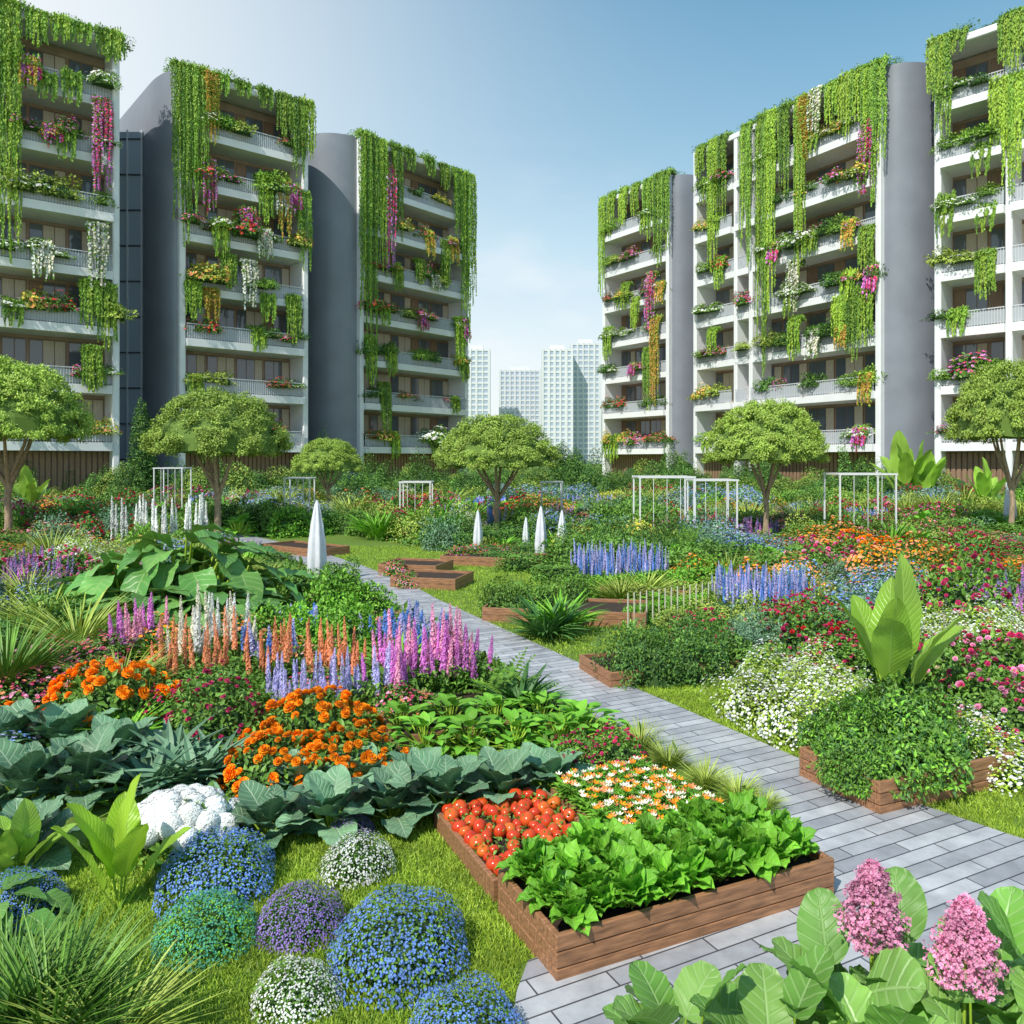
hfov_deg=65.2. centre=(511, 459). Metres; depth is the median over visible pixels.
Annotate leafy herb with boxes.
[221,515,261,537]
[222,512,261,533]
[366,700,437,748]
[380,711,479,753]
[413,692,487,744]
[425,706,517,757]
[458,707,558,754]
[460,692,533,744]
[498,690,596,736]
[508,710,608,752]
[532,699,637,747]
[631,591,676,604]
[743,544,783,555]
[891,526,937,546]
[905,510,941,524]
[983,515,1008,524]
[1001,517,1023,526]
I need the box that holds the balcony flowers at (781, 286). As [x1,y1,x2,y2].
[778,280,803,298]
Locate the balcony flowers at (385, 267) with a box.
[374,260,396,271]
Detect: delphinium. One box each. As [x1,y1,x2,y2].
[229,618,317,683]
[280,603,328,629]
[350,609,410,648]
[381,598,437,632]
[382,607,452,646]
[403,623,454,653]
[476,496,502,504]
[479,504,513,528]
[568,541,590,573]
[573,546,597,578]
[581,551,604,581]
[588,544,605,572]
[594,546,615,575]
[601,548,621,578]
[609,539,626,566]
[613,543,632,572]
[617,550,637,576]
[625,539,644,573]
[632,546,650,571]
[638,549,654,573]
[641,539,663,573]
[650,546,668,574]
[709,561,735,594]
[714,565,740,604]
[720,572,746,611]
[729,563,752,592]
[734,565,759,608]
[744,574,764,609]
[746,562,767,595]
[752,568,777,608]
[756,572,779,608]
[763,563,783,588]
[767,565,795,600]
[774,574,799,604]
[780,563,808,595]
[786,568,811,597]
[796,573,815,601]
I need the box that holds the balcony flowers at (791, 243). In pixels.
[774,225,822,252]
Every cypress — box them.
[126,397,159,491]
[548,441,572,479]
[563,447,586,485]
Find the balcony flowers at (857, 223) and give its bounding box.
[842,217,863,228]
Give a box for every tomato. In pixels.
[441,803,452,813]
[444,807,458,821]
[451,820,466,831]
[453,799,467,808]
[457,806,468,818]
[458,825,471,836]
[463,830,476,843]
[464,814,476,828]
[468,799,481,811]
[469,834,485,849]
[471,806,481,816]
[473,818,486,833]
[477,797,488,807]
[477,844,489,857]
[481,829,491,837]
[482,804,490,815]
[483,852,492,861]
[485,836,491,845]
[486,805,499,818]
[486,823,494,832]
[486,855,501,871]
[489,844,499,854]
[494,823,506,838]
[495,799,508,811]
[496,814,511,824]
[500,807,510,815]
[504,850,514,859]
[505,822,515,831]
[506,828,520,839]
[507,839,519,849]
[509,787,522,802]
[509,845,518,850]
[510,803,518,813]
[512,819,522,826]
[514,806,526,818]
[516,825,523,833]
[518,799,529,810]
[520,811,533,826]
[521,829,535,839]
[522,787,533,798]
[524,798,532,808]
[528,820,538,828]
[529,807,540,816]
[533,799,542,807]
[533,823,544,834]
[536,790,547,800]
[537,801,550,812]
[538,828,551,835]
[539,814,551,826]
[542,808,554,815]
[544,835,553,840]
[547,796,560,809]
[547,823,558,832]
[552,812,564,821]
[552,829,561,837]
[555,819,565,829]
[559,806,567,813]
[562,823,570,834]
[563,808,575,821]
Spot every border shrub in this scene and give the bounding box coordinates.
[0,477,18,493]
[17,461,38,484]
[62,466,93,492]
[70,462,116,493]
[94,461,132,491]
[107,452,162,493]
[152,471,169,492]
[155,455,203,492]
[156,461,186,484]
[183,466,224,493]
[200,457,241,492]
[222,461,283,494]
[224,473,244,493]
[227,467,301,494]
[264,465,321,489]
[286,461,327,486]
[287,471,324,492]
[311,424,342,483]
[319,471,358,489]
[331,461,398,497]
[352,447,398,490]
[382,469,408,487]
[386,446,446,496]
[394,463,443,480]
[399,462,416,480]
[424,480,449,494]
[432,467,456,486]
[441,467,492,493]
[461,469,507,497]
[476,467,519,485]
[508,474,557,497]
[509,468,532,485]
[512,478,570,494]
[520,463,577,491]
[524,466,547,481]
[555,441,619,495]
[585,457,631,494]
[611,467,641,490]
[616,460,649,483]
[617,474,669,493]
[635,451,689,485]
[638,469,663,488]
[654,440,699,484]
[654,470,683,488]
[661,463,721,492]
[670,450,702,482]
[692,468,715,483]
[707,469,742,491]
[709,476,741,495]
[718,462,741,485]
[727,460,789,485]
[729,462,763,479]
[732,477,770,495]
[739,461,789,489]
[765,477,797,493]
[780,473,818,492]
[796,468,842,491]
[801,466,835,489]
[813,440,883,495]
[835,465,889,494]
[858,454,901,488]
[872,478,907,494]
[910,464,951,491]
[938,473,971,491]
[938,474,969,485]
[1001,464,1023,494]
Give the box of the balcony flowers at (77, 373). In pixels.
[63,364,87,377]
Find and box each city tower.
[468,345,490,423]
[499,367,540,439]
[541,345,572,462]
[570,339,600,463]
[601,401,601,463]
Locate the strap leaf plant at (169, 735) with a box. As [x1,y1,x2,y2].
[119,715,237,777]
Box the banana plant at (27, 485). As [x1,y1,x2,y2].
[2,465,49,505]
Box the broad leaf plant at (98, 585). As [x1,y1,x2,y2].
[54,545,194,623]
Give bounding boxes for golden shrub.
[0,584,43,636]
[47,486,64,496]
[51,486,82,496]
[78,539,122,552]
[90,485,106,493]
[103,535,128,549]
[109,538,140,552]
[166,495,193,506]
[221,487,244,496]
[304,497,328,509]
[328,496,373,519]
[333,491,355,509]
[372,501,395,516]
[385,503,442,544]
[456,486,488,495]
[462,486,480,495]
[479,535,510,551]
[500,497,541,525]
[507,490,539,503]
[550,505,579,524]
[564,493,599,513]
[627,583,687,605]
[652,604,719,630]
[676,571,730,595]
[678,584,753,624]
[683,497,718,507]
[701,502,735,527]
[732,589,774,624]
[747,494,785,514]
[755,529,778,542]
[780,493,812,507]
[784,512,825,535]
[795,503,844,521]
[829,494,863,508]
[844,495,876,509]
[859,487,887,500]
[873,509,916,531]
[888,492,914,502]
[904,489,922,503]
[924,530,961,546]
[951,496,996,519]
[971,495,1016,524]
[974,496,1002,517]
[1000,498,1023,510]
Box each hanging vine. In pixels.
[0,0,5,133]
[0,0,24,263]
[0,296,24,327]
[1,112,24,139]
[17,53,37,90]
[19,50,42,88]
[23,4,49,47]
[29,235,54,281]
[36,67,59,101]
[39,121,63,147]
[48,11,73,44]
[56,121,77,161]
[58,65,83,106]
[70,16,93,45]
[76,277,100,330]
[78,343,102,393]
[83,220,109,288]
[84,364,107,390]
[91,93,114,193]
[93,22,116,57]
[96,280,118,351]
[103,26,125,65]
[168,57,191,246]
[180,60,199,217]
[183,279,202,319]
[185,372,204,393]
[190,61,210,176]
[192,161,208,190]
[198,155,217,216]
[201,67,220,145]
[202,286,221,325]
[210,215,230,258]
[211,68,229,96]
[217,252,237,289]
[233,77,252,98]
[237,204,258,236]
[237,257,258,310]
[249,327,267,353]
[253,171,273,224]
[254,82,274,110]
[257,225,273,260]
[258,290,277,323]
[273,179,290,217]
[274,89,292,137]
[274,175,291,240]
[283,293,301,345]
[288,94,306,178]
[289,182,302,218]
[295,188,313,271]
[297,94,316,160]
[354,127,372,343]
[363,129,378,351]
[364,333,377,386]
[374,135,388,272]
[375,380,392,445]
[378,302,390,326]
[381,159,397,277]
[385,344,397,377]
[388,430,400,458]
[389,140,404,241]
[390,262,403,290]
[401,144,415,170]
[409,257,425,284]
[416,307,429,336]
[420,153,435,177]
[422,228,435,259]
[429,273,441,291]
[430,433,439,455]
[437,161,450,190]
[440,238,450,290]
[446,235,459,265]
[449,395,460,413]
[450,165,462,241]
[451,315,465,373]
[456,356,469,382]
[459,168,471,346]
[459,315,471,344]
[466,171,477,304]
[597,194,606,297]
[602,326,615,360]
[602,436,610,457]
[606,190,618,235]
[609,434,618,463]
[614,292,621,310]
[617,185,630,224]
[620,281,633,309]
[626,361,638,379]
[629,295,641,329]
[630,181,642,215]
[639,207,649,234]
[641,175,652,240]
[641,346,656,409]
[644,270,660,332]
[648,314,664,407]
[650,169,662,267]
[654,279,665,304]
[660,166,675,246]
[694,142,707,177]
[699,177,708,202]
[701,432,711,451]
[706,136,717,272]
[706,326,722,354]
[708,172,717,200]
[708,214,720,239]
[713,255,729,289]
[715,130,732,219]
[738,119,755,266]
[753,108,769,376]
[763,105,777,314]
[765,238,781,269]
[776,99,793,194]
[782,282,800,318]
[785,256,807,317]
[786,314,806,360]
[792,92,806,274]
[797,90,812,161]
[802,229,820,256]
[804,326,821,359]
[805,130,820,154]
[806,83,824,138]
[824,76,839,124]
[830,293,847,340]
[833,325,850,349]
[836,67,854,138]
[838,266,858,307]
[840,216,860,251]
[843,284,860,361]
[850,424,870,452]
[851,62,868,121]
[853,161,868,187]
[856,118,877,197]
[856,371,874,406]
[857,223,875,269]
[857,285,874,345]
[859,58,877,206]
[861,260,879,300]
[867,53,891,161]
[925,32,946,96]
[929,31,952,140]
[934,189,956,239]
[945,25,968,53]
[945,306,968,337]
[969,140,993,178]
[973,247,997,299]
[974,198,997,233]
[987,72,1011,148]
[997,7,1020,66]
[998,71,1023,195]
[1005,5,1023,70]
[1007,66,1023,148]
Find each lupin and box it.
[102,600,159,663]
[128,592,175,659]
[146,614,199,687]
[157,595,214,680]
[180,580,232,655]
[187,591,242,664]
[188,622,240,681]
[209,591,265,672]
[213,605,262,679]
[240,616,292,691]
[252,651,299,718]
[264,614,314,684]
[270,650,319,725]
[292,648,336,711]
[298,618,350,680]
[315,647,364,716]
[326,616,374,678]
[346,641,398,711]
[354,622,414,703]
[361,608,423,686]
[379,613,438,701]
[402,603,454,682]
[407,608,460,695]
[419,606,481,695]
[434,603,487,684]
[439,609,501,693]
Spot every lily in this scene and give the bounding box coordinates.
[104,496,128,546]
[114,498,133,546]
[123,495,141,545]
[142,494,149,531]
[151,499,167,540]
[157,499,178,541]
[168,498,187,537]
[178,495,191,541]
[182,494,201,546]
[201,493,217,545]
[551,771,573,795]
[554,777,581,799]
[557,780,588,803]
[560,768,582,786]
[569,790,589,809]
[571,773,590,792]
[573,793,598,813]
[574,777,603,802]
[579,765,606,779]
[580,772,606,788]
[583,785,604,799]
[585,801,606,818]
[586,801,621,822]
[587,786,617,810]
[590,783,619,798]
[592,772,604,784]
[593,773,619,787]
[598,779,623,801]
[600,764,618,777]
[600,811,630,822]
[603,760,629,775]
[603,787,623,801]
[603,799,618,812]
[603,799,628,820]
[605,770,625,784]
[608,794,622,813]
[612,782,637,801]
[614,760,637,775]
[615,807,638,821]
[615,815,635,823]
[616,767,632,780]
[617,781,644,800]
[618,755,646,773]
[619,801,646,817]
[622,766,657,787]
[622,773,643,784]
[622,806,646,820]
[623,767,642,780]
[624,779,641,791]
[624,795,640,813]
[625,754,652,773]
[626,814,637,822]
[627,790,649,810]
[630,798,647,816]
[635,780,653,801]
[635,783,666,801]
[637,795,652,807]
[637,799,665,817]
[638,776,658,794]
[641,766,664,782]
[643,798,669,814]
[644,809,660,817]
[646,774,664,783]
[647,781,661,791]
[648,766,670,779]
[649,790,671,810]
[652,777,674,793]
[653,794,676,811]
[653,803,675,816]
[657,783,683,805]
[658,769,682,787]
[658,788,687,804]
[663,774,687,789]
[672,787,695,801]
[678,782,706,800]
[681,782,698,791]
[702,790,715,800]
[707,793,726,803]
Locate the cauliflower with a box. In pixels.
[133,780,238,869]
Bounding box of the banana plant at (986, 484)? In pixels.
[964,457,1005,502]
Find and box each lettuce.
[494,834,556,883]
[516,861,575,914]
[526,853,559,890]
[543,834,573,859]
[543,882,598,936]
[548,838,598,887]
[563,852,615,917]
[566,813,607,845]
[579,870,628,911]
[586,830,628,863]
[600,840,643,897]
[603,856,663,908]
[604,817,636,840]
[619,828,651,850]
[622,812,662,836]
[635,838,673,894]
[641,819,679,849]
[644,849,692,906]
[652,831,714,880]
[660,809,684,828]
[663,815,698,834]
[665,841,726,889]
[668,796,714,821]
[687,820,715,848]
[689,804,725,827]
[704,836,748,881]
[710,814,755,846]
[711,802,728,812]
[713,791,759,820]
[721,819,781,883]
[734,788,767,817]
[745,817,766,831]
[748,819,804,877]
[755,810,771,823]
[763,808,802,830]
[776,817,820,860]
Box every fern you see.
[453,647,558,694]
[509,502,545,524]
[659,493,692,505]
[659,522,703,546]
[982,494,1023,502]
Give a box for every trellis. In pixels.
[153,467,191,506]
[283,477,315,512]
[399,481,433,517]
[540,481,562,510]
[632,475,695,530]
[686,479,738,534]
[823,473,897,530]
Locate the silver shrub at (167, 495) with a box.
[145,489,180,503]
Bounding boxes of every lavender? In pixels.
[0,546,40,575]
[0,555,35,588]
[9,555,58,591]
[27,544,72,571]
[39,554,78,588]
[725,516,746,533]
[735,515,771,536]
[741,528,770,536]
[756,519,786,535]
[970,568,1023,606]
[973,582,1023,616]
[1005,589,1023,625]
[1007,564,1023,601]
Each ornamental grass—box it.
[0,547,38,564]
[0,564,74,599]
[0,582,88,634]
[0,613,95,695]
[0,887,188,1023]
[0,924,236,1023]
[2,526,104,556]
[2,585,145,653]
[34,643,199,694]
[103,531,180,563]
[126,513,184,536]
[159,532,230,559]
[173,530,205,551]
[219,556,280,570]
[250,487,308,503]
[252,487,295,508]
[254,558,304,577]
[269,487,315,501]
[282,484,331,499]
[288,486,337,504]
[321,494,375,515]
[420,483,481,501]
[579,573,660,598]
[595,488,643,499]
[606,567,693,590]
[613,715,670,750]
[617,488,670,502]
[639,524,696,542]
[643,733,698,769]
[644,482,683,501]
[671,753,739,791]
[690,549,764,578]
[706,764,769,799]
[707,498,754,515]
[720,500,788,520]
[730,503,770,521]
[743,782,790,811]
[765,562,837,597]
[773,500,825,520]
[784,497,829,512]
[842,492,901,511]
[883,493,934,512]
[894,498,950,512]
[904,490,965,509]
[915,487,964,512]
[933,486,1000,502]
[938,496,1002,513]
[997,492,1023,519]
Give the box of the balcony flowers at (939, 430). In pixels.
[926,425,948,433]
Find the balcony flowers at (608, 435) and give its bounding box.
[600,430,613,443]
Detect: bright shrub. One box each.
[0,513,31,531]
[55,499,92,524]
[124,521,151,545]
[250,600,303,642]
[265,503,312,538]
[278,600,323,648]
[282,509,334,536]
[300,567,366,621]
[314,602,378,666]
[315,592,378,637]
[321,510,343,534]
[347,579,400,620]
[395,508,424,538]
[544,494,571,503]
[578,575,599,597]
[590,574,609,598]
[600,573,614,585]
[608,573,628,585]
[613,572,636,586]
[621,605,646,627]
[625,571,643,582]
[629,603,651,618]
[635,571,650,582]
[638,601,657,622]
[639,603,652,625]
[647,570,663,584]
[647,601,664,621]
[651,569,670,583]
[654,599,673,613]
[663,542,694,563]
[663,568,677,583]
[663,598,674,607]
[669,597,684,611]
[671,554,730,588]
[673,567,687,580]
[674,595,689,615]
[675,595,694,608]
[686,593,701,610]
[693,593,704,606]
[696,491,724,505]
[697,591,713,605]
[968,508,1008,526]
[1001,492,1023,501]
[1015,488,1022,497]
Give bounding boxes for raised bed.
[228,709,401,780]
[262,540,349,555]
[378,558,452,572]
[390,569,473,590]
[434,789,578,902]
[440,550,552,566]
[482,596,647,627]
[498,850,833,980]
[551,779,675,821]
[579,652,742,687]
[600,580,692,598]
[799,737,1014,813]
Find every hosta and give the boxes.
[0,698,65,744]
[0,738,97,809]
[0,793,80,870]
[3,698,120,745]
[5,722,151,809]
[65,714,174,768]
[206,780,326,857]
[260,749,332,789]
[266,764,391,846]
[321,741,394,774]
[334,760,439,838]
[378,750,506,826]
[387,747,456,772]
[455,745,556,804]
[494,742,598,798]
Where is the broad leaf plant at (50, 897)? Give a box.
[0,866,77,956]
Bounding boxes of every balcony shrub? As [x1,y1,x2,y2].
[0,42,22,61]
[0,165,45,198]
[11,53,43,69]
[30,168,89,207]
[86,190,118,209]
[94,301,138,323]
[183,372,204,381]
[185,269,199,280]
[186,157,219,172]
[192,370,223,382]
[209,111,242,136]
[213,368,239,385]
[214,163,228,178]
[227,118,258,140]
[242,168,296,194]
[243,323,268,334]
[251,278,267,289]
[261,277,279,289]
[263,328,283,338]
[289,331,311,339]
[356,339,380,354]
[358,390,377,397]
[367,386,385,396]
[377,346,389,354]
[378,340,400,354]
[398,306,420,319]
[405,187,426,198]
[408,350,427,360]
[415,348,434,359]
[427,349,441,362]
[429,268,438,280]
[434,268,451,283]
[453,237,468,248]
[597,364,614,373]
[599,221,616,232]
[600,253,616,265]
[607,253,620,265]
[607,432,622,442]
[611,218,625,230]
[618,290,637,297]
[637,401,647,406]
[644,395,664,403]
[649,243,663,252]
[654,397,670,404]
[691,178,702,191]
[691,349,706,357]
[691,431,708,441]
[700,259,713,271]
[703,382,731,396]
[708,212,733,223]
[730,340,750,351]
[750,327,785,347]
[752,376,776,391]
[762,238,784,249]
[762,334,786,347]
[764,145,782,156]
[770,189,788,203]
[770,330,801,347]
[783,189,793,200]
[799,371,829,386]
[802,180,820,192]
[802,324,825,337]
[812,217,834,236]
[814,317,842,336]
[819,270,844,287]
[824,213,848,236]
[834,374,853,384]
[840,370,861,386]
[853,363,887,385]
[856,261,886,280]
[922,309,948,321]
[923,244,966,267]
[927,368,951,380]
[928,131,961,155]
[931,86,957,98]
[941,305,976,319]
[942,249,981,264]
[949,127,983,146]
[963,72,996,90]
[964,122,1005,139]
[969,181,1007,198]
[974,357,1001,370]
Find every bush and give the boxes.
[0,499,46,522]
[0,512,3,530]
[0,542,25,551]
[0,545,17,553]
[0,548,25,577]
[0,559,17,579]
[0,573,16,605]
[0,663,69,709]
[0,700,33,710]
[0,730,35,788]
[1,527,32,534]
[5,553,31,564]
[12,634,100,680]
[15,576,69,613]
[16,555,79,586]
[20,501,71,530]
[22,524,68,545]
[26,519,55,531]
[32,654,104,702]
[35,544,96,577]
[37,495,66,509]
[37,657,181,739]
[43,526,95,556]
[50,513,84,524]
[54,488,101,510]
[55,528,101,561]
[58,627,146,668]
[60,567,110,583]
[66,551,97,569]
[69,511,109,543]
[70,517,105,528]
[76,504,102,521]
[76,551,141,571]
[77,537,106,548]
[79,530,118,555]
[84,541,124,561]
[88,539,113,566]
[106,512,134,544]
[108,488,141,507]
[113,611,187,661]
[130,502,159,514]
[131,683,188,728]
[140,538,194,564]
[141,637,200,671]
[149,484,184,499]
[157,502,182,514]
[160,488,186,498]
[160,540,189,551]
[161,660,265,750]
[165,491,176,505]
[175,493,185,507]
[183,485,213,500]
[186,612,260,636]
[187,492,221,507]
[193,671,284,716]
[215,728,331,797]
[229,489,255,501]
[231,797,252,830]
[236,489,264,504]
[236,628,312,660]
[238,684,383,754]
[239,491,278,505]
[245,495,275,507]
[264,486,286,497]
[275,500,311,512]
[278,486,310,502]
[279,496,308,510]
[282,718,408,780]
[287,589,318,602]
[287,664,368,696]
[288,638,371,681]
[308,506,336,515]
[331,486,366,501]
[356,492,385,510]
[365,493,390,510]
[371,609,421,629]
[372,681,436,718]
[378,558,408,576]
[380,506,407,522]
[381,504,412,539]
[383,488,418,512]
[388,490,424,509]
[393,570,421,588]
[396,483,417,498]
[416,493,452,518]
[419,489,458,506]
[421,495,437,503]
[443,543,472,555]
[444,495,460,505]
[445,503,483,525]
[449,494,493,528]
[468,541,491,553]
[476,495,502,515]
[489,484,517,500]
[492,500,510,513]
[493,505,516,529]
[493,542,519,551]
[500,495,529,509]
[506,489,526,503]
[506,493,547,506]
[514,484,540,498]
[514,494,538,509]
[533,508,567,532]
[534,495,563,508]
[538,490,563,501]
[540,484,567,498]
[543,502,572,514]
[548,512,580,530]
[548,524,592,552]
[549,727,608,776]
[559,499,583,509]
[563,483,594,500]
[564,507,594,520]
[572,484,601,499]
[581,513,602,524]
[583,718,653,776]
[592,490,620,499]
[601,489,623,498]
[609,516,661,537]
[624,484,648,495]
[643,513,655,539]
[648,484,668,495]
[657,491,691,509]
[658,482,683,498]
[661,499,691,515]
[662,500,683,520]
[663,607,734,647]
[668,486,699,503]
[668,553,716,576]
[672,511,689,532]
[678,515,716,540]
[679,497,702,507]
[682,485,712,496]
[689,483,709,496]
[692,509,708,535]
[696,506,713,520]
[697,486,729,502]
[700,517,745,542]
[700,646,807,731]
[704,512,722,534]
[709,527,743,545]
[712,498,735,508]
[718,512,734,536]
[723,531,772,554]
[729,485,754,496]
[729,487,756,505]
[729,491,760,504]
[730,636,819,697]
[731,658,833,750]
[732,556,789,581]
[741,492,776,509]
[743,533,783,547]
[745,601,820,643]
[757,592,817,632]
[762,512,805,524]
[762,523,791,533]
[767,534,792,545]
[768,551,827,588]
[768,584,843,614]
[769,497,788,509]
[769,600,858,662]
[769,666,851,747]
[772,507,804,515]
[772,515,800,529]
[772,535,811,552]
[775,585,842,619]
[776,559,825,603]
[780,641,882,709]
[781,524,830,546]
[782,534,834,563]
[783,503,806,512]
[787,634,855,692]
[789,500,810,510]
[789,631,863,679]
[790,545,837,573]
[804,568,835,592]
[806,501,835,517]
[807,530,843,546]
[813,578,874,613]
[816,502,838,515]
[816,515,870,540]
[818,603,854,642]
[819,496,861,515]
[825,531,866,558]
[825,666,885,708]
[826,528,877,543]
[826,545,877,563]
[827,554,860,573]
[828,552,867,571]
[835,566,888,604]
[837,506,854,528]
[838,537,888,583]
[839,597,927,657]
[846,546,896,590]
[848,563,920,602]
[848,577,886,607]
[853,513,874,531]
[859,535,922,564]
[859,540,887,546]
[862,511,892,522]
[862,527,890,538]
[863,496,902,518]
[867,535,898,547]
[868,547,936,591]
[869,540,890,551]
[871,509,891,532]
[876,504,905,522]
[876,557,927,594]
[881,536,945,553]
[883,489,909,502]
[892,536,920,554]
[894,506,914,517]
[897,481,929,497]
[899,519,925,526]
[899,531,942,562]
[900,511,915,518]
[907,502,945,522]
[911,540,963,571]
[914,488,949,502]
[915,572,970,619]
[916,612,982,653]
[917,543,1023,628]
[920,521,958,535]
[920,546,981,585]
[920,595,958,634]
[920,611,936,638]
[922,515,956,527]
[924,630,995,693]
[926,484,959,501]
[927,591,1020,639]
[931,529,966,543]
[931,607,1023,655]
[932,650,1023,723]
[933,501,968,519]
[934,541,957,554]
[937,483,960,494]
[937,525,998,548]
[943,523,1002,561]
[952,483,975,496]
[954,525,990,535]
[954,699,1004,747]
[955,535,1002,561]
[958,711,1023,796]
[963,623,1023,683]
[964,610,1017,641]
[969,621,1023,663]
[972,676,1023,751]
[973,532,1004,542]
[980,607,1023,628]
[982,599,1023,638]
[990,531,1023,540]
[990,535,1023,552]
[995,551,1023,560]
[998,543,1023,557]
[1003,555,1023,564]
[1009,563,1023,574]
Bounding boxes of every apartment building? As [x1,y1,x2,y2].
[0,8,119,492]
[120,71,307,483]
[308,133,467,481]
[602,174,692,476]
[693,62,933,488]
[934,23,1023,493]
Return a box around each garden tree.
[0,354,101,533]
[138,385,295,532]
[290,437,365,505]
[431,413,564,530]
[700,397,830,533]
[941,356,1023,526]
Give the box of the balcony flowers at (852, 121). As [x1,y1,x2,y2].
[836,113,859,127]
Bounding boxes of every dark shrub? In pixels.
[0,493,40,510]
[0,495,15,516]
[0,614,27,651]
[0,616,31,652]
[1,630,27,653]
[65,488,116,501]
[70,498,102,517]
[85,491,129,511]
[92,487,126,501]
[106,488,150,505]
[239,484,278,495]
[254,556,296,568]
[328,503,366,535]
[425,498,474,527]
[446,513,483,540]
[447,485,469,500]
[451,524,502,547]
[468,486,513,502]
[468,543,515,556]
[473,519,520,541]
[488,546,542,560]
[494,519,533,542]
[504,541,534,552]
[522,501,570,542]
[554,522,594,547]
[563,526,603,547]
[570,491,609,504]
[573,516,636,538]
[587,510,635,547]
[590,623,657,689]
[602,531,665,556]
[603,492,636,503]
[612,617,669,661]
[616,489,661,505]
[621,622,687,689]
[639,527,681,559]
[643,614,709,658]
[646,526,687,550]
[650,508,696,536]
[653,627,720,688]
[666,606,731,654]
[681,484,708,497]
[681,615,737,681]
[682,537,728,553]
[744,569,794,587]
[780,489,823,503]
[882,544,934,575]
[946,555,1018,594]
[964,561,1015,591]
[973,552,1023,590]
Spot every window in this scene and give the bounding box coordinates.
[0,158,26,197]
[0,218,26,259]
[0,276,26,319]
[0,335,26,363]
[4,102,26,138]
[28,48,65,87]
[28,106,65,144]
[28,164,65,200]
[28,222,65,264]
[28,280,65,322]
[28,338,65,368]
[68,58,103,94]
[68,115,103,152]
[68,171,103,211]
[68,228,102,268]
[68,284,96,325]
[68,341,103,384]
[68,398,103,441]
[186,201,204,235]
[186,251,204,272]
[186,303,204,338]
[186,353,204,390]
[206,205,234,240]
[206,255,234,291]
[206,306,234,341]
[206,355,234,392]
[207,108,234,139]
[209,155,234,188]
[236,113,262,146]
[236,162,262,194]
[236,211,262,244]
[236,308,262,343]
[236,357,262,394]
[237,260,262,294]
[264,121,289,153]
[264,218,288,250]
[264,264,289,298]
[264,312,289,346]
[264,360,289,395]
[264,408,289,432]
[364,372,368,402]
[364,414,368,446]
[369,289,389,319]
[369,331,389,361]
[369,372,389,403]
[369,414,389,446]
[370,248,389,276]
[391,213,409,238]
[391,253,409,281]
[391,294,409,323]
[391,334,409,364]
[391,375,409,405]
[391,415,409,446]
[399,177,409,186]
[411,179,429,204]
[411,219,429,240]
[411,258,429,285]
[411,298,429,326]
[411,337,429,366]
[411,377,429,406]
[411,416,429,447]
[430,186,447,211]
[430,225,447,238]
[430,263,444,289]
[430,302,447,329]
[430,340,447,368]
[430,379,447,407]
[430,417,447,447]
[622,244,635,266]
[622,315,635,339]
[622,350,635,375]
[622,386,635,411]
[622,421,635,448]
[624,209,635,220]
[624,279,635,302]
[636,204,650,214]
[636,239,650,263]
[636,277,646,291]
[636,312,650,337]
[636,349,648,374]
[636,385,650,410]
[636,420,650,448]
[651,235,665,258]
[651,382,665,409]
[651,419,665,447]
[652,345,665,371]
[653,271,665,294]
[653,308,665,332]
[716,245,733,274]
[716,287,733,317]
[716,329,733,360]
[716,371,733,403]
[716,414,727,432]
[717,203,733,226]
[724,161,733,170]
[771,275,781,305]
[771,320,781,352]
[771,365,781,398]
[773,186,781,210]
[773,230,781,257]
[783,133,806,160]
[783,175,807,204]
[783,222,807,256]
[783,269,807,300]
[783,315,807,350]
[783,362,807,397]
[808,117,834,149]
[808,165,834,194]
[808,213,834,244]
[808,262,834,298]
[808,311,832,345]
[808,358,834,395]
[808,407,834,444]
[836,105,861,138]
[836,156,859,169]
[836,204,863,241]
[836,255,863,273]
[836,355,863,392]
[836,405,863,443]
[839,306,860,340]
[865,202,874,220]
[865,252,874,265]
[865,302,874,338]
[865,353,874,390]
[865,404,874,443]
[953,60,988,99]
[953,116,988,155]
[953,173,988,211]
[953,229,988,270]
[953,286,988,327]
[953,341,988,385]
[990,49,1023,74]
[990,165,1023,203]
[990,223,1023,264]
[990,280,1023,324]
[990,338,1023,364]
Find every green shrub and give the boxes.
[0,528,33,544]
[18,589,93,643]
[92,490,132,503]
[113,503,134,512]
[128,486,166,496]
[130,510,168,525]
[150,496,180,506]
[152,530,185,545]
[157,507,193,522]
[157,508,198,530]
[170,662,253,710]
[171,489,198,502]
[181,494,214,516]
[187,486,212,494]
[191,502,214,529]
[208,496,251,532]
[208,499,233,508]
[238,499,277,525]
[246,497,290,533]
[258,500,298,536]
[260,551,296,564]
[277,563,328,598]
[322,556,361,588]
[333,489,361,503]
[342,502,378,535]
[351,490,382,506]
[476,573,515,618]
[490,552,547,573]
[499,578,541,608]
[513,505,547,533]
[526,574,570,607]
[530,557,588,585]
[533,533,589,569]
[548,571,591,602]
[566,512,604,533]
[567,539,608,567]
[570,532,626,555]
[586,500,619,522]
[588,500,630,524]
[600,534,647,574]
[617,502,651,523]
[622,496,659,512]
[622,503,664,526]
[626,537,672,564]
[629,503,672,531]
[645,503,674,515]
[654,546,709,570]
[665,505,701,525]
[672,538,715,561]
[701,540,747,562]
[721,630,792,679]
[722,550,755,567]
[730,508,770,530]
[738,541,798,571]
[769,488,787,500]
[780,521,819,540]
[781,515,823,533]
[782,488,817,499]
[788,487,815,494]
[796,499,830,512]
[799,490,831,502]
[808,486,838,496]
[808,518,836,528]
[815,510,856,527]
[818,488,858,501]
[828,501,872,528]
[830,641,926,694]
[832,489,866,503]
[848,491,885,503]
[852,653,918,692]
[859,516,898,534]
[880,515,909,523]
[897,520,943,538]
[924,638,992,679]
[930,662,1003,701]
[933,511,987,530]
[970,524,1012,537]
[984,522,1023,535]
[987,521,1023,536]
[1015,515,1023,528]
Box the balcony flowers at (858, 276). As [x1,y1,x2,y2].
[852,269,863,281]

